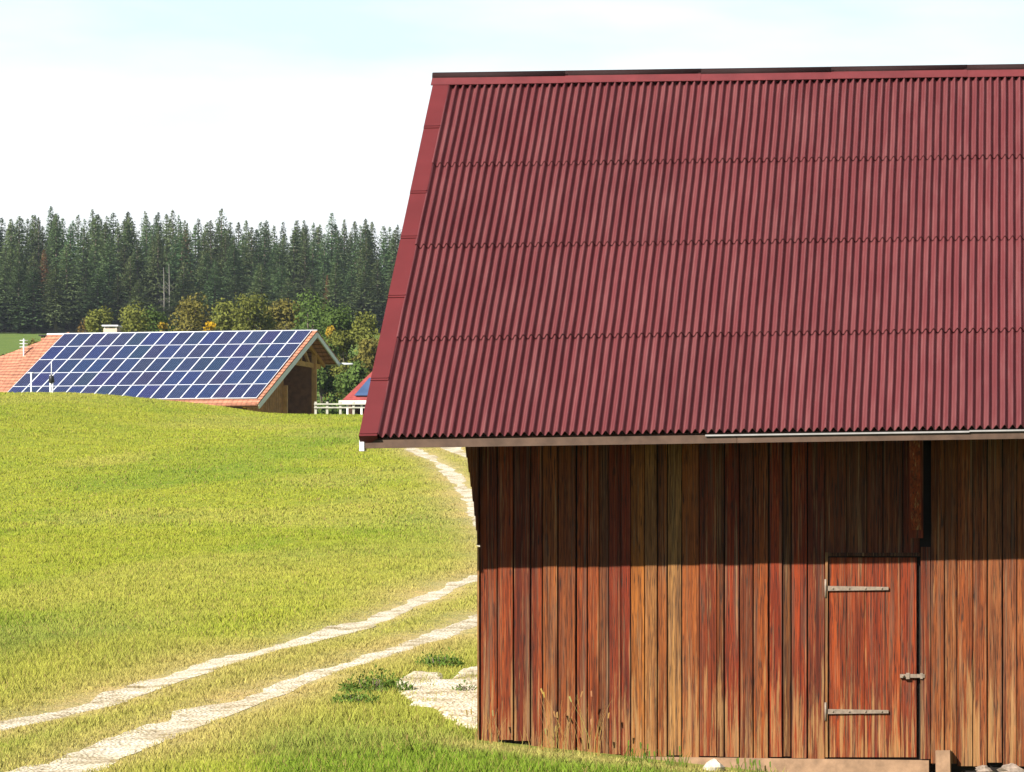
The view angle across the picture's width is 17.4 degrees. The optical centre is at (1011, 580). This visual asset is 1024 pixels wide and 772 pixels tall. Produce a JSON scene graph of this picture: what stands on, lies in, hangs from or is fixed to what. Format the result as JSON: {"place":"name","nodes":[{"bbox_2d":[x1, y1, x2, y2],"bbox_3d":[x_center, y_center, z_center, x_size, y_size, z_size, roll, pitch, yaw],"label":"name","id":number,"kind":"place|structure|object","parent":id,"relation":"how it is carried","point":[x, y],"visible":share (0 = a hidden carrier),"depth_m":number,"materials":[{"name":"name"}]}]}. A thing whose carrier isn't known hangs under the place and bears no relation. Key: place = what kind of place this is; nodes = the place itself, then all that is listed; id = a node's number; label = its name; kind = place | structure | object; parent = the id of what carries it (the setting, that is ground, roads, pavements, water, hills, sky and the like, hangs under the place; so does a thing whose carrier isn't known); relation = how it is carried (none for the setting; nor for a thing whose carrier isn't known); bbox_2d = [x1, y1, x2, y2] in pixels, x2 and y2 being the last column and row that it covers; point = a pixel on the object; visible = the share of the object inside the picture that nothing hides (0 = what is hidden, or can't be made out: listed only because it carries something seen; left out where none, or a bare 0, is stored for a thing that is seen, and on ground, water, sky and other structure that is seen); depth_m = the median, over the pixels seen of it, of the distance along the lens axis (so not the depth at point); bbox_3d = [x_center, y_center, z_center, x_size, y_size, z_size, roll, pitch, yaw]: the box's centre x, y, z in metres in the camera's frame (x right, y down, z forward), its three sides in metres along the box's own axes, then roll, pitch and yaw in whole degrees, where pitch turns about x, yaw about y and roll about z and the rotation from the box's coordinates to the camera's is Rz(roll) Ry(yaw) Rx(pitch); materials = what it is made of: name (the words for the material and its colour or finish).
{"place":"outdoors","nodes":[
{"label":"outdoors","id":0,"kind":"place"},
{"bbox_2d":[0,447,479,771],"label":"track","id":1,"kind":"structure","parent":0,"point":[106,751],"depth_m":38.25,"materials":[{"name":"beige gravel"}]},
{"bbox_2d":[0,326,831,771],"bbox_3d":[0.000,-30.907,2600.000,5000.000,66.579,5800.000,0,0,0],"label":"ground","id":2,"kind":"structure","parent":0,"point":[10,340],"depth_m":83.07,"materials":[{"name":"green plant"}]},
{"bbox_2d":[0,262,21,330],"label":"spruce tree","id":3,"kind":"object","parent":2,"relation":"on","point":[4,282],"visible":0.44,"depth_m":535.94,"materials":[{"name":"green plant"}]},
{"bbox_2d":[0,245,22,330],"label":"spruce tree","id":4,"kind":"object","parent":2,"relation":"on","point":[10,265],"visible":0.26,"depth_m":542.85,"materials":[{"name":"green plant"}]},
{"bbox_2d":[2,244,30,329],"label":"spruce tree","id":5,"kind":"object","parent":2,"relation":"on","point":[19,259],"visible":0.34,"depth_m":530.55,"materials":[{"name":"green plant"}]},
{"bbox_2d":[0,216,38,283],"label":"spruce tree","id":6,"kind":"object","parent":2,"relation":"on","point":[19,219],"visible":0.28,"depth_m":573.44,"materials":[{"name":"green plant"}]},
{"bbox_2d":[0,265,40,332],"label":"spruce tree","id":7,"kind":"object","parent":2,"relation":"on","point":[11,302],"visible":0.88,"depth_m":520.44,"materials":[{"name":"green plant"}]},
{"bbox_2d":[24,214,44,278],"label":"spruce tree","id":8,"kind":"object","parent":2,"relation":"on","point":[32,232],"visible":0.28,"depth_m":591.28,"materials":[{"name":"green plant"}]},
{"bbox_2d":[0,332,69,382],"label":"tiled house","id":9,"kind":"structure","parent":2,"relation":"on","point":[10,362],"depth_m":199.35,"materials":[{"name":"orange tile"}]},
{"bbox_2d":[7,266,64,333],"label":"spruce tree","id":10,"kind":"object","parent":2,"relation":"on","point":[33,325],"visible":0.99,"depth_m":518.26,"materials":[{"name":"green plant"}]},
{"bbox_2d":[26,251,48,304],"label":"spruce tree","id":11,"kind":"object","parent":2,"relation":"on","point":[34,262],"visible":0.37,"depth_m":540.54,"materials":[{"name":"green plant"}]},
{"bbox_2d":[26,217,50,279],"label":"spruce tree","id":12,"kind":"object","parent":2,"relation":"on","point":[38,237],"visible":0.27,"depth_m":575.18,"materials":[{"name":"green plant"}]},
{"bbox_2d":[39,216,67,275],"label":"spruce tree","id":13,"kind":"object","parent":2,"relation":"on","point":[56,247],"visible":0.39,"depth_m":574.46,"materials":[{"name":"green plant"}]},
{"bbox_2d":[35,267,74,331],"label":"spruce tree","id":14,"kind":"object","parent":2,"relation":"on","point":[44,282],"visible":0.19,"depth_m":533.67,"materials":[{"name":"green plant"}]},
{"bbox_2d":[39,266,73,332],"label":"spruce tree","id":15,"kind":"object","parent":2,"relation":"on","point":[56,316],"visible":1,"depth_m":517.16,"materials":[{"name":"green plant"}]},
{"bbox_2d":[52,244,83,330],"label":"spruce tree","id":16,"kind":"object","parent":2,"relation":"on","point":[66,284],"visible":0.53,"depth_m":543.56,"materials":[{"name":"green plant"}]},
{"bbox_2d":[54,223,84,295],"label":"spruce tree","id":17,"kind":"object","parent":2,"relation":"on","point":[70,235],"visible":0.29,"depth_m":559.95,"materials":[{"name":"green plant"}]},
{"bbox_2d":[68,228,92,309],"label":"spruce tree","id":18,"kind":"object","parent":2,"relation":"on","point":[83,258],"visible":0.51,"depth_m":552.46,"materials":[{"name":"green plant"}]},
{"bbox_2d":[69,265,96,325],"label":"spruce tree","id":19,"kind":"object","parent":2,"relation":"on","point":[85,280],"visible":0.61,"depth_m":535.75,"materials":[{"name":"green plant"}]},
{"bbox_2d":[69,247,106,312],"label":"spruce tree","id":20,"kind":"object","parent":2,"relation":"on","point":[94,261],"visible":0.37,"depth_m":545.95,"materials":[{"name":"green plant"}]},
{"bbox_2d":[75,215,108,281],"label":"spruce tree","id":21,"kind":"object","parent":2,"relation":"on","point":[95,235],"visible":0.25,"depth_m":570.74,"materials":[{"name":"green plant"}]},
{"bbox_2d":[69,268,120,330],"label":"spruce tree","id":22,"kind":"object","parent":2,"relation":"on","point":[97,305],"visible":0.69,"depth_m":524.65,"materials":[{"name":"green plant"}]},
{"bbox_2d":[84,305,113,332],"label":"broadleaf tree","id":23,"kind":"object","parent":2,"relation":"on","point":[96,321],"visible":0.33,"depth_m":299.21,"materials":[{"name":"green plant"}]},
{"bbox_2d":[92,223,116,298],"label":"spruce tree","id":24,"kind":"object","parent":2,"relation":"on","point":[103,243],"visible":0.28,"depth_m":552.67,"materials":[{"name":"green plant"}]},
{"bbox_2d":[87,233,128,307],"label":"spruce tree","id":25,"kind":"object","parent":2,"relation":"on","point":[110,256],"visible":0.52,"depth_m":539.96,"materials":[{"name":"green plant"}]},
{"bbox_2d":[95,263,120,317],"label":"spruce tree","id":26,"kind":"object","parent":2,"relation":"on","point":[109,277],"visible":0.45,"depth_m":532.82,"materials":[{"name":"green plant"}]},
{"bbox_2d":[106,273,128,328],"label":"spruce tree","id":27,"kind":"object","parent":2,"relation":"on","point":[118,299],"visible":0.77,"depth_m":525.79,"materials":[{"name":"green plant"}]},
{"bbox_2d":[116,223,135,279],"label":"spruce tree","id":28,"kind":"object","parent":2,"relation":"on","point":[125,242],"visible":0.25,"depth_m":576.05,"materials":[{"name":"green plant"}]},
{"bbox_2d":[110,256,150,331],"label":"spruce tree","id":29,"kind":"object","parent":2,"relation":"on","point":[130,281],"visible":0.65,"depth_m":528.19,"materials":[{"name":"green plant"}]},
{"bbox_2d":[116,300,151,331],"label":"broadleaf tree","id":30,"kind":"object","parent":2,"relation":"on","point":[136,324],"visible":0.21,"depth_m":289.43,"materials":[{"name":"green plant"}]},
{"bbox_2d":[118,279,154,331],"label":"spruce tree","id":31,"kind":"object","parent":2,"relation":"on","point":[137,285],"visible":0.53,"depth_m":524.53,"materials":[{"name":"green plant"}]},
{"bbox_2d":[120,240,155,305],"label":"spruce tree","id":32,"kind":"object","parent":2,"relation":"on","point":[136,261],"visible":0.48,"depth_m":545.09,"materials":[{"name":"green plant"}]},
{"bbox_2d":[142,239,166,308],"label":"spruce tree","id":33,"kind":"object","parent":2,"relation":"on","point":[150,253],"visible":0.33,"depth_m":553.92,"materials":[{"name":"green plant"}]},
{"bbox_2d":[143,232,173,323],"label":"spruce tree","id":34,"kind":"object","parent":2,"relation":"on","point":[160,298],"visible":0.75,"depth_m":544.96,"materials":[{"name":"green plant"}]},
{"bbox_2d":[139,304,177,331],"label":"broadleaf tree","id":35,"kind":"object","parent":2,"relation":"on","point":[156,318],"visible":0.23,"depth_m":299.33,"materials":[{"name":"green plant"}]},
{"bbox_2d":[160,210,186,277],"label":"spruce tree","id":36,"kind":"object","parent":2,"relation":"on","point":[173,233],"visible":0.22,"depth_m":588.03,"materials":[{"name":"green plant"}]},
{"bbox_2d":[160,235,188,297],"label":"spruce tree","id":37,"kind":"object","parent":2,"relation":"on","point":[175,245],"visible":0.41,"depth_m":552.05,"materials":[{"name":"green plant"}]},
{"bbox_2d":[0,325,352,414],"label":"solar barn","id":38,"kind":"structure","parent":2,"relation":"on","point":[270,371],"depth_m":187.79,"materials":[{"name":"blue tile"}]},
{"bbox_2d":[161,219,197,294],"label":"spruce tree","id":39,"kind":"object","parent":2,"relation":"on","point":[184,230],"visible":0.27,"depth_m":568.93,"materials":[{"name":"green plant"}]},
{"bbox_2d":[161,236,200,314],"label":"spruce tree","id":40,"kind":"object","parent":2,"relation":"on","point":[175,266],"visible":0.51,"depth_m":547.63,"materials":[{"name":"green plant"}]},
{"bbox_2d":[157,278,205,330],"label":"spruce tree","id":41,"kind":"object","parent":2,"relation":"on","point":[177,299],"visible":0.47,"depth_m":520.04,"materials":[{"name":"green plant"}]},
{"bbox_2d":[166,261,202,328],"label":"spruce tree","id":42,"kind":"object","parent":2,"relation":"on","point":[183,276],"visible":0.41,"depth_m":529.51,"materials":[{"name":"green plant"}]},
{"bbox_2d":[167,291,213,331],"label":"broadleaf tree","id":43,"kind":"object","parent":2,"relation":"on","point":[191,319],"visible":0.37,"depth_m":287.07,"materials":[{"name":"green plant"}]},
{"bbox_2d":[191,253,221,330],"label":"spruce tree","id":44,"kind":"object","parent":2,"relation":"on","point":[204,272],"visible":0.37,"depth_m":531.88,"materials":[{"name":"green plant"}]},
{"bbox_2d":[194,220,224,290],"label":"spruce tree","id":45,"kind":"object","parent":2,"relation":"on","point":[210,235],"visible":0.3,"depth_m":567.44,"materials":[{"name":"green plant"}]},
{"bbox_2d":[198,261,236,330],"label":"spruce tree","id":46,"kind":"object","parent":2,"relation":"on","point":[214,288],"visible":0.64,"depth_m":524.77,"materials":[{"name":"green plant"}]},
{"bbox_2d":[202,208,236,325],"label":"spruce tree","id":47,"kind":"object","parent":2,"relation":"on","point":[219,228],"visible":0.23,"depth_m":585.66,"materials":[{"name":"green plant"}]},
{"bbox_2d":[209,298,242,330],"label":"broadleaf tree","id":48,"kind":"object","parent":2,"relation":"on","point":[228,317],"visible":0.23,"depth_m":299.42,"materials":[{"name":"green plant"}]},
{"bbox_2d":[215,233,241,292],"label":"spruce tree","id":49,"kind":"object","parent":2,"relation":"on","point":[223,257],"visible":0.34,"depth_m":555.09,"materials":[{"name":"green plant"}]},
{"bbox_2d":[218,275,248,326],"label":"spruce tree","id":50,"kind":"object","parent":2,"relation":"on","point":[239,287],"visible":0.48,"depth_m":525.90,"materials":[{"name":"green plant"}]},
{"bbox_2d":[218,235,250,298],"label":"spruce tree","id":51,"kind":"object","parent":2,"relation":"on","point":[233,239],"visible":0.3,"depth_m":548.55,"materials":[{"name":"green plant"}]},
{"bbox_2d":[221,246,249,325],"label":"spruce tree","id":52,"kind":"object","parent":2,"relation":"on","point":[231,269],"visible":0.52,"depth_m":533.57,"materials":[{"name":"green plant"}]},
{"bbox_2d":[227,292,276,330],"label":"broadleaf tree","id":53,"kind":"object","parent":2,"relation":"on","point":[249,308],"visible":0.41,"depth_m":289.31,"materials":[{"name":"green plant"}]},
{"bbox_2d":[236,227,267,291],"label":"spruce tree","id":54,"kind":"object","parent":2,"relation":"on","point":[250,233],"visible":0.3,"depth_m":558.73,"materials":[{"name":"green plant"}]},
{"bbox_2d":[242,248,268,299],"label":"spruce tree","id":55,"kind":"object","parent":2,"relation":"on","point":[257,261],"visible":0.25,"depth_m":547.35,"materials":[{"name":"green plant"}]},
{"bbox_2d":[239,264,283,328],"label":"spruce tree","id":56,"kind":"object","parent":2,"relation":"on","point":[263,288],"visible":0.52,"depth_m":523.01,"materials":[{"name":"green plant"}]},
{"bbox_2d":[247,221,275,293],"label":"spruce tree","id":57,"kind":"object","parent":2,"relation":"on","point":[264,247],"visible":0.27,"depth_m":576.82,"materials":[{"name":"green plant"}]},
{"bbox_2d":[266,243,290,328],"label":"spruce tree","id":58,"kind":"object","parent":2,"relation":"on","point":[279,253],"visible":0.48,"depth_m":542.47,"materials":[{"name":"green plant"}]},
{"bbox_2d":[259,297,304,329],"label":"broadleaf tree","id":59,"kind":"object","parent":2,"relation":"on","point":[286,309],"visible":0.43,"depth_m":303.57,"materials":[{"name":"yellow plant"}]},
{"bbox_2d":[265,265,298,316],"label":"spruce tree","id":60,"kind":"object","parent":2,"relation":"on","point":[284,273],"visible":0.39,"depth_m":531.03,"materials":[{"name":"green plant"}]},
{"bbox_2d":[274,278,298,329],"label":"spruce tree","id":61,"kind":"object","parent":2,"relation":"on","point":[286,295],"visible":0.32,"depth_m":522.78,"materials":[{"name":"green plant"}]},
{"bbox_2d":[275,232,308,302],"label":"spruce tree","id":62,"kind":"object","parent":2,"relation":"on","point":[292,259],"visible":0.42,"depth_m":539.64,"materials":[{"name":"green plant"}]},
{"bbox_2d":[291,244,318,329],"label":"spruce tree","id":63,"kind":"object","parent":2,"relation":"on","point":[306,272],"visible":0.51,"depth_m":529.90,"materials":[{"name":"green plant"}]},
{"bbox_2d":[300,274,320,329],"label":"spruce tree","id":64,"kind":"object","parent":2,"relation":"on","point":[310,279],"visible":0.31,"depth_m":521.99,"materials":[{"name":"green plant"}]},
{"bbox_2d":[300,241,324,300],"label":"spruce tree","id":65,"kind":"object","parent":2,"relation":"on","point":[313,247],"visible":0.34,"depth_m":540.18,"materials":[{"name":"green plant"}]},
{"bbox_2d":[292,287,338,399],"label":"broadleaf tree","id":66,"kind":"object","parent":2,"relation":"on","point":[315,308],"visible":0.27,"depth_m":281.45,"materials":[{"name":"green plant"}]},
{"bbox_2d":[314,233,333,294],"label":"spruce tree","id":67,"kind":"object","parent":2,"relation":"on","point":[324,242],"visible":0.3,"depth_m":571.56,"materials":[{"name":"green plant"}]},
{"bbox_2d":[317,339,342,414],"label":"broadleaf tree","id":68,"kind":"object","parent":2,"relation":"on","point":[325,385],"visible":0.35,"depth_m":229.79,"materials":[{"name":"green plant"}]},
{"bbox_2d":[319,213,345,282],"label":"spruce tree","id":69,"kind":"object","parent":2,"relation":"on","point":[332,225],"visible":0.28,"depth_m":592.41,"materials":[{"name":"green plant"}]},
{"bbox_2d":[320,262,350,321],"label":"spruce tree","id":70,"kind":"object","parent":2,"relation":"on","point":[335,291],"visible":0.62,"depth_m":518.69,"materials":[{"name":"green plant"}]},
{"bbox_2d":[325,230,348,296],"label":"spruce tree","id":71,"kind":"object","parent":2,"relation":"on","point":[337,248],"visible":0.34,"depth_m":559.71,"materials":[{"name":"green plant"}]},
{"bbox_2d":[317,302,358,367],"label":"broadleaf tree","id":72,"kind":"object","parent":2,"relation":"on","point":[334,318],"visible":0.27,"depth_m":271.75,"materials":[{"name":"green plant"}]},
{"bbox_2d":[325,250,350,308],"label":"spruce tree","id":73,"kind":"object","parent":2,"relation":"on","point":[338,261],"visible":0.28,"depth_m":544.71,"materials":[{"name":"green plant"}]},
{"bbox_2d":[314,402,365,413],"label":"rail fence","id":74,"kind":"object","parent":2,"relation":"on","point":[340,404],"visible":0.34,"depth_m":171.88,"materials":[{"name":"white paint"}]},
{"bbox_2d":[325,330,361,401],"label":"broadleaf tree","id":75,"kind":"object","parent":2,"relation":"on","point":[342,340],"visible":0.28,"depth_m":237.65,"materials":[{"name":"green plant"}]},
{"bbox_2d":[333,219,355,289],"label":"spruce tree","id":76,"kind":"object","parent":2,"relation":"on","point":[344,233],"visible":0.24,"depth_m":587.93,"materials":[{"name":"green plant"}]},
{"bbox_2d":[333,360,368,414],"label":"broadleaf tree","id":77,"kind":"object","parent":2,"relation":"on","point":[352,377],"visible":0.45,"depth_m":225.42,"materials":[{"name":"green plant"}]},
{"bbox_2d":[339,372,371,414],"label":"red roof cottage","id":78,"kind":"structure","parent":2,"relation":"on","point":[358,393],"depth_m":205.63,"materials":[{"name":"tile"}]},
{"bbox_2d":[332,688,379,704],"bbox_3d":[-7.236,1.288,36.091,0.558,0.210,0.478,0,0,0],"label":"weed plant","id":79,"kind":"object","parent":2,"relation":"on","point":[355,696],"visible":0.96,"depth_m":36.06,"materials":[{"name":"green plant"}]},
{"bbox_2d":[342,268,373,329],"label":"spruce tree","id":80,"kind":"object","parent":2,"relation":"on","point":[352,286],"visible":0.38,"depth_m":530.52,"materials":[{"name":"green plant"}]},
{"bbox_2d":[345,226,372,327],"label":"spruce tree","id":81,"kind":"object","parent":2,"relation":"on","point":[360,240],"visible":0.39,"depth_m":554.43,"materials":[{"name":"green plant"}]},
{"bbox_2d":[345,310,379,360],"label":"broadleaf tree","id":82,"kind":"object","parent":2,"relation":"on","point":[362,331],"visible":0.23,"depth_m":261.51,"materials":[{"name":"green plant"}]},
{"bbox_2d":[341,269,385,326],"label":"spruce tree","id":83,"kind":"object","parent":2,"relation":"on","point":[363,300],"visible":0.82,"depth_m":517.72,"materials":[{"name":"green plant"}]},
{"bbox_2d":[347,238,382,304],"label":"spruce tree","id":84,"kind":"object","parent":2,"relation":"on","point":[361,252],"visible":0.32,"depth_m":547.35,"materials":[{"name":"green plant"}]},
{"bbox_2d":[352,337,378,374],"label":"broadleaf tree","id":85,"kind":"object","parent":2,"relation":"on","point":[367,350],"visible":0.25,"depth_m":237.16,"materials":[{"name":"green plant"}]},
{"bbox_2d":[350,218,389,297],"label":"spruce tree","id":86,"kind":"object","parent":2,"relation":"on","point":[367,231],"visible":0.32,"depth_m":568.10,"materials":[{"name":"green plant"}]},
{"bbox_2d":[367,259,386,330],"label":"spruce tree","id":87,"kind":"object","parent":2,"relation":"on","point":[378,276],"visible":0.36,"depth_m":539.97,"materials":[{"name":"green plant"}]},
{"bbox_2d":[338,665,416,693],"bbox_3d":[-7.301,1.136,37.602,0.899,0.386,0.729,0,0,0],"label":"weed plant","id":88,"kind":"object","parent":2,"relation":"on","point":[379,685],"visible":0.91,"depth_m":37.52,"materials":[{"name":"green plant"}]},
{"bbox_2d":[381,238,396,306],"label":"spruce tree","id":89,"kind":"object","parent":2,"relation":"on","point":[391,252],"visible":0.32,"depth_m":558.63,"materials":[{"name":"green plant"}]},
{"bbox_2d":[397,666,476,727],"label":"gravel","id":90,"kind":"structure","parent":2,"relation":"on","point":[444,688],"depth_m":37.03,"materials":[{"name":"beige gravel"}]},
{"bbox_2d":[415,647,464,666],"bbox_3d":[-7.110,0.963,40.713,0.629,0.290,0.544,0,0,0],"label":"weed plant","id":91,"kind":"object","parent":2,"relation":"on","point":[435,659],"visible":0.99,"depth_m":40.64,"materials":[{"name":"green plant"}]},
{"bbox_2d":[466,708,505,744],"bbox_3d":[-5.133,1.412,31.916,0.384,0.424,0.176,0,0,0],"label":"dry grass tuft","id":92,"kind":"object","parent":2,"relation":"on","point":[490,739],"visible":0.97,"depth_m":31.92,"materials":[{"name":"beige plant"}]},
{"bbox_2d":[538,688,609,755],"bbox_3d":[-4.252,1.388,31.881,0.719,0.684,0.187,0,0,0],"label":"dry grass tuft","id":93,"kind":"object","parent":2,"relation":"on","point":[564,743],"visible":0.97,"depth_m":31.88,"materials":[{"name":"brown plant"}]},
{"bbox_2d":[625,740,690,767],"bbox_3d":[-3.429,1.687,31.691,0.654,0.291,0.122,0,0,0],"label":"green grass tuft","id":94,"kind":"object","parent":2,"relation":"on","point":[654,757],"visible":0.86,"depth_m":31.68,"materials":[{"name":"green plant"}]},
{"bbox_2d":[359,64,1023,771],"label":"wooden barn","id":95,"kind":"structure","parent":2,"relation":"on","point":[711,380],"depth_m":32.16,"materials":[{"name":"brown wood"}]},
{"bbox_2d":[824,558,924,756],"bbox_3d":[-1.347,0.756,32.145,0.983,1.962,0.089,0,0,0],"label":"door","id":96,"kind":"structure","parent":95,"relation":"in","point":[872,712],"depth_m":32.16,"materials":[{"name":"brown wood"}]},
{"bbox_2d":[730,757,774,771],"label":"green grass tuft","id":97,"kind":"object","parent":2,"relation":"on","point":[745,768],"visible":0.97,"depth_m":31.75,"materials":[{"name":"green plant"}]},
{"bbox_2d":[935,750,950,771],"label":"stone block","id":98,"kind":"structure","parent":2,"relation":"on","point":[943,760],"depth_m":32.01,"materials":[{"name":"beige stone"}]},
{"bbox_2d":[0,0,1023,271],"label":"sky","id":99,"kind":"structure","parent":0,"point":[276,112],"materials":[{"name":"white"}]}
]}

